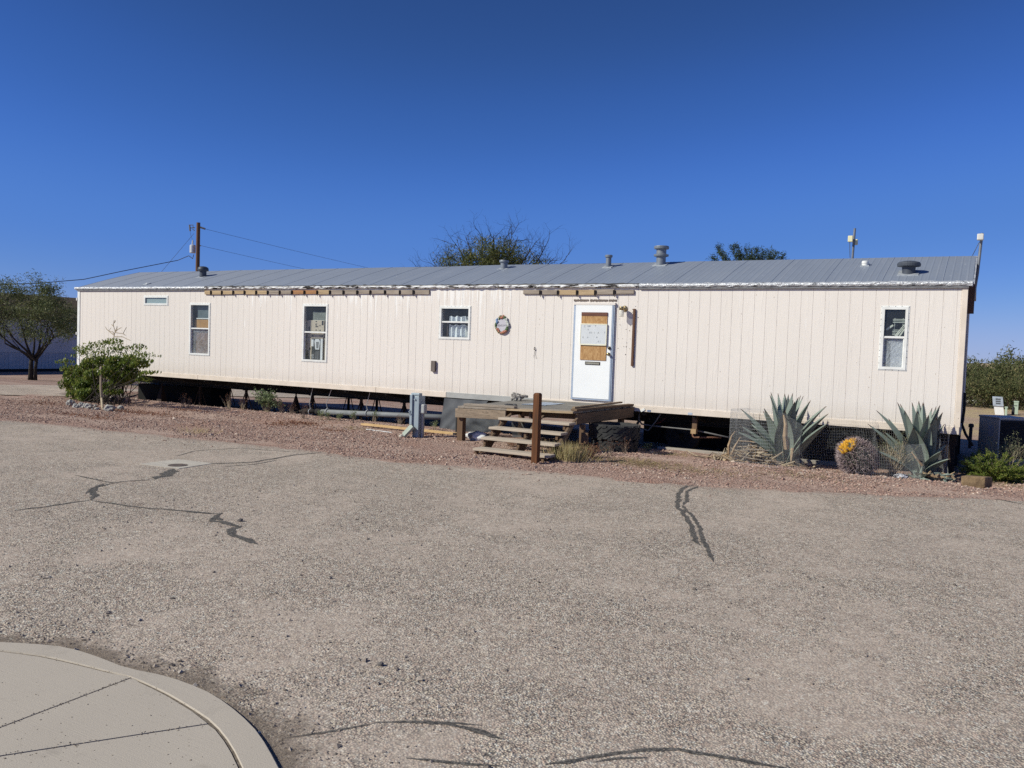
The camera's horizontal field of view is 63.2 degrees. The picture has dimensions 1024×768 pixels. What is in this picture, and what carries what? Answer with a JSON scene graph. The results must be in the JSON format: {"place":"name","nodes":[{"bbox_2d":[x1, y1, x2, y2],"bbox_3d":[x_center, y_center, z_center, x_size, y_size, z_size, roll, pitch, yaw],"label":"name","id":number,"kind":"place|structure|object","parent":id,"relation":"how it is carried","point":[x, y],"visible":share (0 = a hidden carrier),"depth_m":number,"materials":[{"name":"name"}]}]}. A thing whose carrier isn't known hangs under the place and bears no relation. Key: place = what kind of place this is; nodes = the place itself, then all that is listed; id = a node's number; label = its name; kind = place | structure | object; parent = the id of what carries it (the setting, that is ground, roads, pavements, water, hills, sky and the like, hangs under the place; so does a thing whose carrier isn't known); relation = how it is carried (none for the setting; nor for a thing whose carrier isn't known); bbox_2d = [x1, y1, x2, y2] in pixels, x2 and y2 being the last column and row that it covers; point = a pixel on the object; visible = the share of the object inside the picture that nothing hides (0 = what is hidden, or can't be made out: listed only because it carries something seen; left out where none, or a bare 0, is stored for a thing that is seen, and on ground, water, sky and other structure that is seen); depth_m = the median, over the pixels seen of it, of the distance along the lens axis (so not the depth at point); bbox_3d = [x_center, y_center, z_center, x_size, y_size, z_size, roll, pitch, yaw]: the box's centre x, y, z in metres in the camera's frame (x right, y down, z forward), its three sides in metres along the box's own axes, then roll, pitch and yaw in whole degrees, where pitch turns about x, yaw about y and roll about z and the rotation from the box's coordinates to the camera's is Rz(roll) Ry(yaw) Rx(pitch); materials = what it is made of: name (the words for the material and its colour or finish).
{"place":"outdoors","nodes":[
{"label":"outdoors","id":0,"kind":"place"},
{"bbox_2d":[0,652,237,767],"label":"sidewalk","id":1,"kind":"structure","parent":0,"point":[103,718],"depth_m":3.80,"materials":[{"name":"concrete"}]},
{"bbox_2d":[0,650,233,764],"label":"joint grit","id":2,"kind":"object","parent":1,"relation":"on","point":[87,704],"visible":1,"depth_m":3.79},
{"bbox_2d":[0,651,241,767],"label":"joint fill","id":3,"kind":"object","parent":1,"relation":"on","point":[209,723],"visible":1,"depth_m":3.91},
{"bbox_2d":[0,385,339,397],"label":"road","id":4,"kind":"structure","parent":0,"point":[48,390],"depth_m":26.56,"materials":[{"name":"asphalt"}]},
{"bbox_2d":[138,383,230,405],"bbox_3d":[-10.185,0.316,25.822,3.332,0.520,0.750,3,3,29],"label":"crawl space","id":5,"kind":"object","parent":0,"point":[212,395],"visible":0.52,"depth_m":25.29,"materials":[{"name":"black"}]},
{"bbox_2d":[0,363,1023,504],"bbox_3d":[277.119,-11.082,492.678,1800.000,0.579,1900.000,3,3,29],"label":"ground","id":6,"kind":"structure","parent":0,"point":[972,414],"depth_m":15.25,"materials":[{"name":"gravel"}]},
{"bbox_2d":[0,268,76,379],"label":"shade tree","id":7,"kind":"object","parent":6,"relation":"on","point":[44,306],"visible":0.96,"depth_m":36.76,"materials":[{"name":"green plant"}]},
{"bbox_2d":[0,293,76,371],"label":"neighbouring home","id":8,"kind":"object","parent":6,"relation":"on","point":[13,360],"visible":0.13,"depth_m":45.91,"materials":[{"name":"white"}]},
{"bbox_2d":[100,366,103,408],"bbox_3d":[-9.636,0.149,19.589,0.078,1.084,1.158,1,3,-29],"label":"wooden stake","id":9,"kind":"object","parent":6,"relation":"on","point":[101,396],"visible":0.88,"depth_m":20.04,"materials":[{"name":"wood"}]},
{"bbox_2d":[55,320,161,405],"bbox_3d":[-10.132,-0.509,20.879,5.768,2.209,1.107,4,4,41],"label":"leafy bush","id":10,"kind":"object","parent":6,"relation":"on","point":[118,372],"visible":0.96,"depth_m":20.81,"materials":[{"name":"green plant"}]},
{"bbox_2d":[103,404,116,410],"bbox_3d":[-9.193,0.571,19.010,0.304,0.210,0.249,3,3,29],"label":"rock","id":11,"kind":"object","parent":6,"relation":"on","point":[107,407],"visible":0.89,"depth_m":18.93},
{"bbox_2d":[0,642,278,767],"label":"kerb","id":12,"kind":"structure","parent":6,"relation":"on","point":[241,735],"depth_m":4.10,"materials":[{"name":"concrete"}]},
{"bbox_2d":[156,383,166,401],"bbox_3d":[-10.264,0.300,24.403,0.260,0.643,0.260,3,3,29],"label":"support stand","id":13,"kind":"object","parent":6,"relation":"on","point":[161,396],"visible":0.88,"depth_m":24.36,"materials":[{"name":"metal"}]},
{"bbox_2d":[169,425,223,434],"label":"grass clump","id":14,"kind":"object","parent":6,"relation":"on","point":[195,430],"visible":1,"depth_m":15.44,"materials":[{"name":"plant"}]},
{"bbox_2d":[189,222,205,270],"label":"utility pole","id":15,"kind":"object","parent":6,"relation":"on","point":[195,249],"visible":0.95,"depth_m":61.63,"materials":[{"name":"brown wood"}]},
{"bbox_2d":[2,255,193,284],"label":"power line","id":16,"kind":"object","parent":15,"relation":"attached to","point":[107,274],"visible":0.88,"depth_m":57.39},
{"bbox_2d":[194,386,205,404],"bbox_3d":[-8.842,0.387,23.605,0.294,0.644,0.293,3,3,29],"label":"support stand","id":17,"kind":"object","parent":6,"relation":"on","point":[200,391],"visible":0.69,"depth_m":23.57,"materials":[{"name":"metal"}]},
{"bbox_2d":[1,397,442,435],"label":"creeping weed","id":18,"kind":"object","parent":6,"relation":"on","point":[181,409],"visible":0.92,"depth_m":18.11,"materials":[{"name":"green plant"}]},
{"bbox_2d":[223,390,233,408],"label":"dry weed","id":19,"kind":"object","parent":6,"relation":"on","point":[229,406],"visible":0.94,"depth_m":20.46,"materials":[{"name":"plant"}]},
{"bbox_2d":[240,390,252,409],"bbox_3d":[-7.255,0.484,22.714,0.293,0.644,0.293,3,3,29],"label":"support stand","id":20,"kind":"object","parent":6,"relation":"on","point":[246,395],"visible":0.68,"depth_m":22.68,"materials":[{"name":"metal"}]},
{"bbox_2d":[250,388,284,411],"bbox_3d":[-6.184,0.410,21.042,1.027,0.646,0.595,3,3,29],"label":"leafy weed","id":21,"kind":"object","parent":6,"relation":"on","point":[266,400],"visible":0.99,"depth_m":21.04,"materials":[{"name":"plant"}]},
{"bbox_2d":[291,394,300,413],"bbox_3d":[-5.666,0.575,21.823,0.260,0.636,0.260,3,3,29],"label":"support stand","id":22,"kind":"object","parent":6,"relation":"on","point":[296,407],"visible":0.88,"depth_m":21.77,"materials":[{"name":"metal"}]},
{"bbox_2d":[306,395,318,415],"bbox_3d":[-5.167,0.619,21.543,0.294,0.662,0.293,3,3,29],"label":"support stand","id":23,"kind":"object","parent":6,"relation":"on","point":[312,401],"visible":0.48,"depth_m":21.51,"materials":[{"name":"metal"}]},
{"bbox_2d":[343,398,353,415],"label":"support stand","id":24,"kind":"object","parent":6,"relation":"on","point":[348,403],"visible":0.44,"depth_m":24.08,"materials":[{"name":"metal"}]},
{"bbox_2d":[354,399,367,420],"bbox_3d":[-3.763,0.692,20.755,0.293,0.638,0.293,3,3,29],"label":"support stand","id":25,"kind":"object","parent":6,"relation":"on","point":[361,404],"visible":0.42,"depth_m":20.72,"materials":[{"name":"metal"}]},
{"bbox_2d":[369,400,382,419],"bbox_3d":[-3.836,0.620,23.606,0.294,0.762,0.294,3,3,29],"label":"support stand","id":26,"kind":"object","parent":6,"relation":"on","point":[376,405],"visible":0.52,"depth_m":23.57,"materials":[{"name":"metal"}]},
{"bbox_2d":[397,402,408,423],"bbox_3d":[-2.610,0.765,20.108,0.293,0.644,0.293,3,3,29],"label":"support stand","id":27,"kind":"object","parent":6,"relation":"on","point":[404,408],"visible":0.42,"depth_m":20.07,"materials":[{"name":"metal"}]},
{"bbox_2d":[361,423,456,434],"bbox_3d":[-2.120,0.915,17.012,2.557,0.056,0.130,4,3,34],"label":"lumber board","id":28,"kind":"object","parent":6,"relation":"on","point":[404,428],"visible":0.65,"depth_m":17.06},
{"bbox_2d":[399,393,424,437],"bbox_3d":[-1.893,0.626,15.852,0.482,0.913,0.240,0,3,-32],"label":"power pedestal","id":29,"kind":"object","parent":6,"relation":"on","point":[415,416],"visible":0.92,"depth_m":15.82,"materials":[{"name":"metal"}]},
{"bbox_2d":[420,404,426,437],"bbox_3d":[-1.692,0.732,15.844,0.105,0.696,0.100,3,3,29],"label":"conduit box","id":30,"kind":"object","parent":6,"relation":"on","point":[423,409],"visible":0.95,"depth_m":15.82,"materials":[{"name":"grey plastic"}]},
{"bbox_2d":[465,431,488,440],"bbox_3d":[-0.586,0.992,15.648,0.664,0.235,0.294,3,3,29],"label":"plastic sack","id":31,"kind":"object","parent":6,"relation":"on","point":[475,435],"visible":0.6,"depth_m":15.58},
{"bbox_2d":[466,418,498,431],"bbox_3d":[-0.646,0.821,17.291,0.871,0.401,0.128,3,3,29],"label":"screen cloth","id":32,"kind":"object","parent":6,"relation":"on","point":[477,424],"visible":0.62,"depth_m":17.30,"materials":[{"name":"grey"}]},
{"bbox_2d":[411,210,573,266],"bbox_3d":[-0.813,-3.481,36.580,8.134,8.631,5.100,3,3,12],"label":"twiggy tree","id":33,"kind":"object","parent":6,"relation":"on","point":[495,255],"visible":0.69,"depth_m":35.73,"materials":[{"name":"green plant"}]},
{"bbox_2d":[0,421,1023,767],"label":"asphalt lot","id":34,"kind":"structure","parent":6,"relation":"on","point":[842,535],"depth_m":5.86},
{"bbox_2d":[19,469,257,543],"bbox_3d":[-4.159,1.263,8.780,1.894,0.001,4.553,0,3,-31],"label":"crack seal","id":35,"kind":"object","parent":34,"relation":"on","point":[232,531],"visible":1,"depth_m":8.58,"materials":[{"name":"asphalt"}]},
{"bbox_2d":[0,635,295,767],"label":"kerb soil","id":36,"kind":"structure","parent":34,"relation":"on","point":[283,762],"depth_m":4.00,"materials":[{"name":"soil"}]},
{"bbox_2d":[141,459,211,468],"bbox_3d":[-4.691,1.125,11.636,0.729,0.040,0.624,3,3,24],"label":"drain cover","id":37,"kind":"object","parent":34,"relation":"on","point":[178,464],"visible":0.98,"depth_m":11.59,"materials":[{"name":"concrete"}]},
{"bbox_2d":[177,448,320,466],"bbox_3d":[-4.111,1.082,12.741,1.720,0.001,2.057,3,3,29],"label":"crack seal","id":38,"kind":"object","parent":34,"relation":"on","point":[254,461],"visible":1,"depth_m":12.45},
{"bbox_2d":[286,720,502,738],"bbox_3d":[-0.541,1.614,3.893,0.996,0.001,0.193,2,3,-3],"label":"crack seal","id":39,"kind":"object","parent":34,"relation":"on","point":[481,731],"visible":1,"depth_m":3.93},
{"bbox_2d":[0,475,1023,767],"bbox_3d":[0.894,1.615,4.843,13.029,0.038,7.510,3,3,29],"label":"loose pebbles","id":40,"kind":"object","parent":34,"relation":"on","point":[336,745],"visible":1,"depth_m":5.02,"materials":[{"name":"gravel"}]},
{"bbox_2d":[411,747,786,767],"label":"crack seal","id":41,"kind":"object","parent":34,"relation":"on","point":[568,761],"visible":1,"depth_m":3.70,"materials":[{"name":"asphalt"}]},
{"bbox_2d":[674,485,713,560],"bbox_3d":[1.982,1.452,9.303,0.346,0.001,4.184,2,3,10],"label":"crack seal","id":42,"kind":"object","parent":34,"relation":"on","point":[691,526],"visible":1,"depth_m":8.90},
{"bbox_2d":[74,245,977,468],"bbox_3d":[-1.809,-1.147,21.010,23.515,4.263,4.519,3,3,29],"label":"mobile home","id":43,"kind":"object","parent":6,"relation":"on","point":[710,344],"visible":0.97,"depth_m":16.90,"materials":[{"name":"beige"}]},
{"bbox_2d":[144,295,168,305],"bbox_3d":[-9.886,-2.321,23.170,1.031,0.283,0.076,3,3,29],"label":"window","id":44,"kind":"structure","parent":43,"relation":"in","point":[149,300],"depth_m":23.16,"materials":[{"name":"white paint"}]},
{"bbox_2d":[189,303,210,355],"bbox_3d":[-8.342,-1.469,22.361,0.819,1.415,0.141,3,3,29],"label":"window","id":45,"kind":"structure","parent":43,"relation":"in","point":[204,309],"depth_m":22.41,"materials":[{"name":"white paint"}]},
{"bbox_2d":[195,330,207,353],"bbox_3d":[-8.237,-1.024,22.596,0.613,0.877,0.400,3,3,29],"label":"cardboard box","id":46,"kind":"object","parent":43,"relation":"in","point":[201,341],"visible":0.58,"depth_m":22.44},
{"bbox_2d":[194,319,207,327],"bbox_3d":[-8.212,-1.624,22.566,0.673,0.225,0.400,3,3,29],"label":"cardboard box","id":47,"kind":"object","parent":46,"relation":"on","point":[201,323],"visible":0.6,"depth_m":22.42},
{"bbox_2d":[305,338,323,359],"bbox_3d":[-4.810,-0.666,20.631,0.554,0.934,0.303,3,3,29],"label":"cardboard box","id":48,"kind":"object","parent":43,"relation":"in","point":[308,349],"visible":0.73,"depth_m":20.57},
{"bbox_2d":[306,334,324,337],"bbox_3d":[-4.785,-1.187,20.607,0.568,0.100,0.303,3,3,29],"label":"cardboard box","id":49,"kind":"object","parent":48,"relation":"on","point":[315,335],"visible":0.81,"depth_m":20.46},
{"bbox_2d":[306,320,325,333],"bbox_3d":[-4.776,-1.404,20.593,0.602,0.332,0.303,3,3,29],"label":"cardboard box","id":50,"kind":"object","parent":49,"relation":"on","point":[316,325],"visible":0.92,"depth_m":20.45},
{"bbox_2d":[301,304,328,362],"bbox_3d":[-4.776,-1.244,20.375,0.833,1.428,0.167,3,3,29],"label":"window","id":51,"kind":"structure","parent":43,"relation":"in","point":[304,331],"depth_m":20.39,"materials":[{"name":"white paint"}]},
{"bbox_2d":[311,338,322,359],"bbox_3d":[-4.794,-0.652,20.437,0.369,0.926,0.016,3,3,29],"label":"cardboard box","id":52,"kind":"object","parent":43,"relation":"in","point":[317,349],"visible":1,"depth_m":20.42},
{"bbox_2d":[297,388,441,419],"bbox_3d":[-3.331,0.655,19.857,5.041,0.963,0.453,3,3,29],"label":"drain pipe","id":53,"kind":"object","parent":43,"relation":"attached to","point":[367,413],"visible":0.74,"depth_m":20.08,"materials":[{"name":"plastic"}]},
{"bbox_2d":[438,306,470,339],"bbox_3d":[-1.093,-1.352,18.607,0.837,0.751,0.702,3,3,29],"label":"window","id":54,"kind":"structure","parent":43,"relation":"in","point":[456,332],"depth_m":18.40,"materials":[{"name":"white paint"}]},
{"bbox_2d":[439,398,487,429],"bbox_3d":[-1.057,0.685,18.184,1.197,0.694,0.114,3,3,29],"label":"screen cloth","id":55,"kind":"object","parent":43,"relation":"hanging from","point":[448,417],"visible":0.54,"depth_m":18.34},
{"bbox_2d":[495,315,508,333],"bbox_3d":[-0.214,-1.267,17.695,0.361,0.414,0.058,3,3,29],"label":"welcome plaque","id":56,"kind":"object","parent":43,"relation":"attached to","point":[502,324],"visible":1,"depth_m":17.69,"materials":[{"name":"paint"}]},
{"bbox_2d":[570,302,616,400],"bbox_3d":[1.600,-0.651,16.655,0.941,1.951,0.122,3,3,29],"label":"front door","id":57,"kind":"structure","parent":43,"relation":"in","point":[592,366],"depth_m":16.65,"materials":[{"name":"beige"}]},
{"bbox_2d":[580,323,606,345],"bbox_3d":[1.626,-0.988,16.615,0.574,0.431,0.024,3,3,29],"label":"paper notice","id":58,"kind":"object","parent":57,"relation":"attached to","point":[593,334],"visible":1,"depth_m":16.60,"materials":[{"name":"paper"}]},
{"bbox_2d":[665,423,700,448],"bbox_3d":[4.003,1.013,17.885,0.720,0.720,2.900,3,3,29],"label":"tyre","id":59,"kind":"object","parent":43,"relation":"attached to","point":[678,438],"visible":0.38,"depth_m":16.87,"materials":[{"name":"rubber"}]},
{"bbox_2d":[638,412,728,437],"bbox_3d":[3.304,0.793,16.150,1.821,0.365,0.032,3,3,29],"label":"water pipe","id":60,"kind":"object","parent":43,"relation":"attached to","point":[641,423],"visible":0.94,"depth_m":16.19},
{"bbox_2d":[690,415,697,433],"bbox_3d":[3.486,0.768,15.897,0.100,0.356,0.140,3,3,29],"label":"hanging post","id":61,"kind":"object","parent":43,"relation":"attached to","point":[694,429],"visible":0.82,"depth_m":15.88,"materials":[{"name":"brown wood"}]},
{"bbox_2d":[692,434,721,437],"bbox_3d":[3.730,1.002,15.973,0.586,0.121,0.036,3,3,29],"label":"copper pipe","id":62,"kind":"object","parent":43,"relation":"attached to","point":[706,436],"visible":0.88,"depth_m":15.96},
{"bbox_2d":[848,228,857,257],"bbox_3d":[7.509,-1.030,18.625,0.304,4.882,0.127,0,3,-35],"label":"antenna mast","id":63,"kind":"object","parent":43,"relation":"attached to","point":[853,240],"visible":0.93,"depth_m":18.53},
{"bbox_2d":[878,306,909,370],"bbox_3d":[6.452,-0.772,14.058,0.443,1.090,0.147,3,3,29],"label":"window","id":64,"kind":"structure","parent":43,"relation":"in","point":[899,348],"depth_m":14.05,"materials":[{"name":"white paint"}]},
{"bbox_2d":[961,393,973,445],"bbox_3d":[7.706,0.596,14.113,0.111,0.877,0.471,2,3,8],"label":"black cable","id":65,"kind":"object","parent":43,"relation":"attached to","point":[962,421],"visible":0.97,"depth_m":14.25,"materials":[{"name":"rubber"}]},
{"bbox_2d":[972,233,983,293],"bbox_3d":[8.191,-2.005,14.682,0.165,1.305,0.244,3,3,29],"label":"antenna mast","id":66,"kind":"object","parent":43,"relation":"attached to","point":[980,237],"visible":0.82,"depth_m":14.65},
{"bbox_2d":[473,413,588,461],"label":"wooden steps","id":67,"kind":"structure","parent":6,"relation":"on","point":[493,437],"depth_m":14.03,"materials":[{"name":"brown wood"}]},
{"bbox_2d":[531,393,541,463],"bbox_3d":[0.382,0.735,13.004,0.104,1.195,0.104,3,3,29],"label":"wooden post","id":68,"kind":"object","parent":6,"relation":"on","point":[536,426],"visible":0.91,"depth_m":12.96,"materials":[{"name":"wood"}]},
{"bbox_2d":[455,399,633,448],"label":"wooden deck","id":69,"kind":"structure","parent":6,"relation":"on","point":[522,410],"depth_m":15.34,"materials":[{"name":"brown wood"}]},
{"bbox_2d":[464,403,516,407],"bbox_3d":[-0.402,0.401,15.331,1.052,0.050,0.140,3,3,27],"label":"loose board","id":70,"kind":"object","parent":69,"relation":"on","point":[487,405],"visible":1,"depth_m":15.27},
{"bbox_2d":[510,392,527,400],"bbox_3d":[0.151,0.264,16.931,0.398,0.181,0.193,3,3,29],"label":"animal skull","id":71,"kind":"object","parent":69,"relation":"on","point":[516,396],"visible":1,"depth_m":16.89},
{"bbox_2d":[525,402,564,405],"bbox_3d":[0.613,0.386,16.207,0.581,0.022,0.799,3,3,29],"label":"door mat","id":72,"kind":"object","parent":69,"relation":"on","point":[547,403],"depth_m":16.28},
{"bbox_2d":[572,401,622,408],"bbox_3d":[1.603,0.388,15.449,0.060,0.075,1.650,4,3,38],"label":"loose board","id":73,"kind":"object","parent":69,"relation":"on","point":[592,405],"visible":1,"depth_m":15.34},
{"bbox_2d":[571,404,633,410],"bbox_3d":[1.710,0.432,15.488,0.130,0.064,1.938,4,3,39],"label":"loose board","id":74,"kind":"object","parent":69,"relation":"on","point":[601,407],"visible":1,"depth_m":15.39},
{"bbox_2d":[511,421,577,438],"bbox_3d":[0.625,0.935,16.426,1.487,0.342,0.088,3,3,29],"label":"screen cloth","id":75,"kind":"object","parent":6,"relation":"on","point":[528,425],"visible":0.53,"depth_m":16.43,"materials":[{"name":"grey"}]},
{"bbox_2d":[526,440,605,462],"bbox_3d":[0.888,1.065,13.514,1.589,0.356,0.665,3,3,29],"label":"grass clump","id":76,"kind":"object","parent":6,"relation":"on","point":[567,453],"visible":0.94,"depth_m":13.41,"materials":[{"name":"plant"}]},
{"bbox_2d":[581,444,606,457],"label":"red weed","id":77,"kind":"object","parent":6,"relation":"on","point":[598,450],"visible":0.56,"depth_m":13.75,"materials":[{"name":"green plant"}]},
{"bbox_2d":[591,439,638,452],"bbox_3d":[1.863,1.123,15.143,0.860,0.250,0.859,3,3,29],"label":"tyre","id":78,"kind":"object","parent":6,"relation":"on","point":[631,445],"visible":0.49,"depth_m":14.78,"materials":[{"name":"black rubber"}]},
{"bbox_2d":[588,421,640,440],"bbox_3d":[1.865,0.857,15.157,0.940,0.270,0.939,3,3,29],"label":"tyre","id":79,"kind":"object","parent":78,"relation":"on","point":[615,431],"visible":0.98,"depth_m":14.79,"materials":[{"name":"black rubber"}]},
{"bbox_2d":[331,425,1021,487],"bbox_3d":[2.020,1.257,14.064,12.878,0.214,3.652,3,3,18],"label":"dry straw","id":80,"kind":"object","parent":6,"relation":"on","point":[634,460],"visible":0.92,"depth_m":13.12,"materials":[{"name":"beige plant"}]},
{"bbox_2d":[657,446,725,454],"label":"timber sill","id":81,"kind":"structure","parent":6,"relation":"on","point":[689,450],"depth_m":15.82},
{"bbox_2d":[706,242,786,260],"bbox_3d":[11.206,-2.946,40.271,4.190,8.022,2.537,3,3,29],"label":"feathery tree","id":82,"kind":"object","parent":6,"relation":"on","point":[741,255],"visible":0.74,"depth_m":39.67,"materials":[{"name":"green plant"}]},
{"bbox_2d":[686,441,820,468],"bbox_3d":[4.166,1.270,14.608,2.314,0.489,1.056,3,3,29],"label":"dead leaf heap","id":83,"kind":"object","parent":6,"relation":"on","point":[758,458],"visible":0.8,"depth_m":14.35,"materials":[{"name":"plant"}]},
{"bbox_2d":[727,393,828,462],"bbox_3d":[4.554,0.757,14.184,1.665,1.205,0.958,3,3,29],"label":"agave","id":84,"kind":"object","parent":6,"relation":"on","point":[790,409],"visible":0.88,"depth_m":14.19,"materials":[{"name":"green plant"}]},
{"bbox_2d":[729,408,878,468],"bbox_3d":[4.780,0.994,13.971,2.290,1.226,2.430,3,3,29],"label":"wire cage","id":85,"kind":"object","parent":6,"relation":"on","point":[780,427],"visible":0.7,"depth_m":13.98,"materials":[{"name":"metal"}]},
{"bbox_2d":[796,458,838,465],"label":"timber sill","id":86,"kind":"structure","parent":6,"relation":"on","point":[817,462],"depth_m":14.73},
{"bbox_2d":[834,436,879,475],"bbox_3d":[5.546,1.186,13.370,0.711,0.753,0.705,3,3,29],"label":"barrel cactus","id":87,"kind":"object","parent":6,"relation":"on","point":[848,455],"visible":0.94,"depth_m":13.20,"materials":[{"name":"plant"}]},
{"bbox_2d":[876,429,918,476],"bbox_3d":[6.162,1.106,13.384,0.861,0.812,0.732,3,3,29],"label":"dry shrub","id":88,"kind":"object","parent":6,"relation":"on","point":[894,471],"visible":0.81,"depth_m":13.39,"materials":[{"name":"grey plant"}]},
{"bbox_2d":[894,473,908,479],"bbox_3d":[5.876,1.400,12.537,0.188,0.098,0.220,1,3,-11],"label":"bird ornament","id":89,"kind":"object","parent":6,"relation":"on","point":[900,474],"visible":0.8,"depth_m":12.52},
{"bbox_2d":[855,420,949,478],"bbox_3d":[6.537,1.146,13.696,3.760,1.038,0.951,-1,4,-43],"label":"wire cage","id":90,"kind":"object","parent":6,"relation":"on","point":[944,464],"visible":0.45,"depth_m":12.95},
{"bbox_2d":[868,402,948,477],"bbox_3d":[6.355,0.890,13.342,1.222,1.232,0.864,3,3,29],"label":"agave","id":91,"kind":"object","parent":6,"relation":"on","point":[921,429],"visible":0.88,"depth_m":13.26,"materials":[{"name":"green plant"}]},
{"bbox_2d":[908,468,960,481],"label":"withered agave pups","id":92,"kind":"object","parent":6,"relation":"on","point":[937,475],"visible":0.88,"depth_m":13.05,"materials":[{"name":"beige plant"}]},
{"bbox_2d":[945,434,957,473],"bbox_3d":[7.308,1.224,13.879,0.176,0.817,0.150,3,3,29],"label":"hitch leg","id":93,"kind":"object","parent":6,"relation":"on","point":[952,439],"visible":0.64,"depth_m":13.81,"materials":[{"name":"metal"}]},
{"bbox_2d":[968,423,973,447],"bbox_3d":[10.032,1.321,18.232,0.106,0.911,0.106,3,3,29],"label":"vent stub","id":94,"kind":"object","parent":6,"relation":"on","point":[970,426],"visible":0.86,"depth_m":18.19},
{"bbox_2d":[961,475,991,487],"bbox_3d":[6.676,1.422,11.967,0.391,0.213,0.215,3,3,29],"label":"stone block","id":95,"kind":"object","parent":6,"relation":"on","point":[978,481],"depth_m":11.90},
{"bbox_2d":[965,367,1007,406],"bbox_3d":[18.703,0.140,35.272,3.942,1.872,3.724,2,3,-1],"label":"desert shrub","id":96,"kind":"object","parent":6,"relation":"on","point":[970,389],"visible":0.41,"depth_m":34.58,"materials":[{"name":"green plant"}]},
{"bbox_2d":[955,447,1023,482],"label":"thread leaf shrub","id":97,"kind":"object","parent":6,"relation":"on","point":[999,471],"visible":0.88,"depth_m":13.28,"materials":[{"name":"plant"}]},
{"bbox_2d":[966,354,1021,404],"bbox_3d":[20.675,-0.133,37.238,4.499,2.474,4.250,3,3,13],"label":"desert shrub","id":98,"kind":"object","parent":6,"relation":"on","point":[979,372],"visible":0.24,"depth_m":36.57,"materials":[{"name":"green plant"}]},
{"bbox_2d":[967,354,1023,400],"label":"desert shrub","id":99,"kind":"object","parent":6,"relation":"on","point":[1018,358],"visible":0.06,"depth_m":38.76,"materials":[{"name":"green plant"}]},
{"bbox_2d":[970,377,1023,409],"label":"desert shrub","id":100,"kind":"object","parent":6,"relation":"on","point":[1008,388],"visible":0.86,"depth_m":33.80,"materials":[{"name":"green plant"}]},
{"bbox_2d":[971,415,1023,462],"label":"air conditioner","id":101,"kind":"object","parent":6,"relation":"on","point":[1001,427],"visible":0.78,"depth_m":15.92,"materials":[{"name":"metal"}]},
{"bbox_2d":[972,356,1023,406],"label":"desert shrub","id":102,"kind":"object","parent":6,"relation":"on","point":[1006,370],"visible":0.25,"depth_m":36.28,"materials":[{"name":"green plant"}]},
{"bbox_2d":[992,396,1003,414],"bbox_3d":[17.685,0.815,30.274,0.409,0.701,0.290,3,3,29],"label":"meter pedestal","id":103,"kind":"object","parent":6,"relation":"on","point":[998,405],"visible":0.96,"depth_m":30.17,"materials":[{"name":"white paint"}]},
{"bbox_2d":[987,430,1023,468],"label":"wispy weed","id":104,"kind":"object","parent":6,"relation":"on","point":[1011,448],"visible":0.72,"depth_m":13.97,"materials":[{"name":"plant"}]},
{"bbox_2d":[989,340,1023,368],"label":"desert shrub","id":105,"kind":"object","parent":6,"relation":"on","point":[1006,355],"visible":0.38,"depth_m":39.01,"materials":[{"name":"green plant"}]},
{"bbox_2d":[990,361,1023,409],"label":"desert shrub","id":106,"kind":"object","parent":6,"relation":"on","point":[1020,375],"visible":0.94,"depth_m":32.83,"materials":[{"name":"green plant"}]},
{"bbox_2d":[0,0,1023,363],"label":"sky","id":107,"kind":"structure","parent":0,"point":[351,132],"materials":[{"name":"blue"}]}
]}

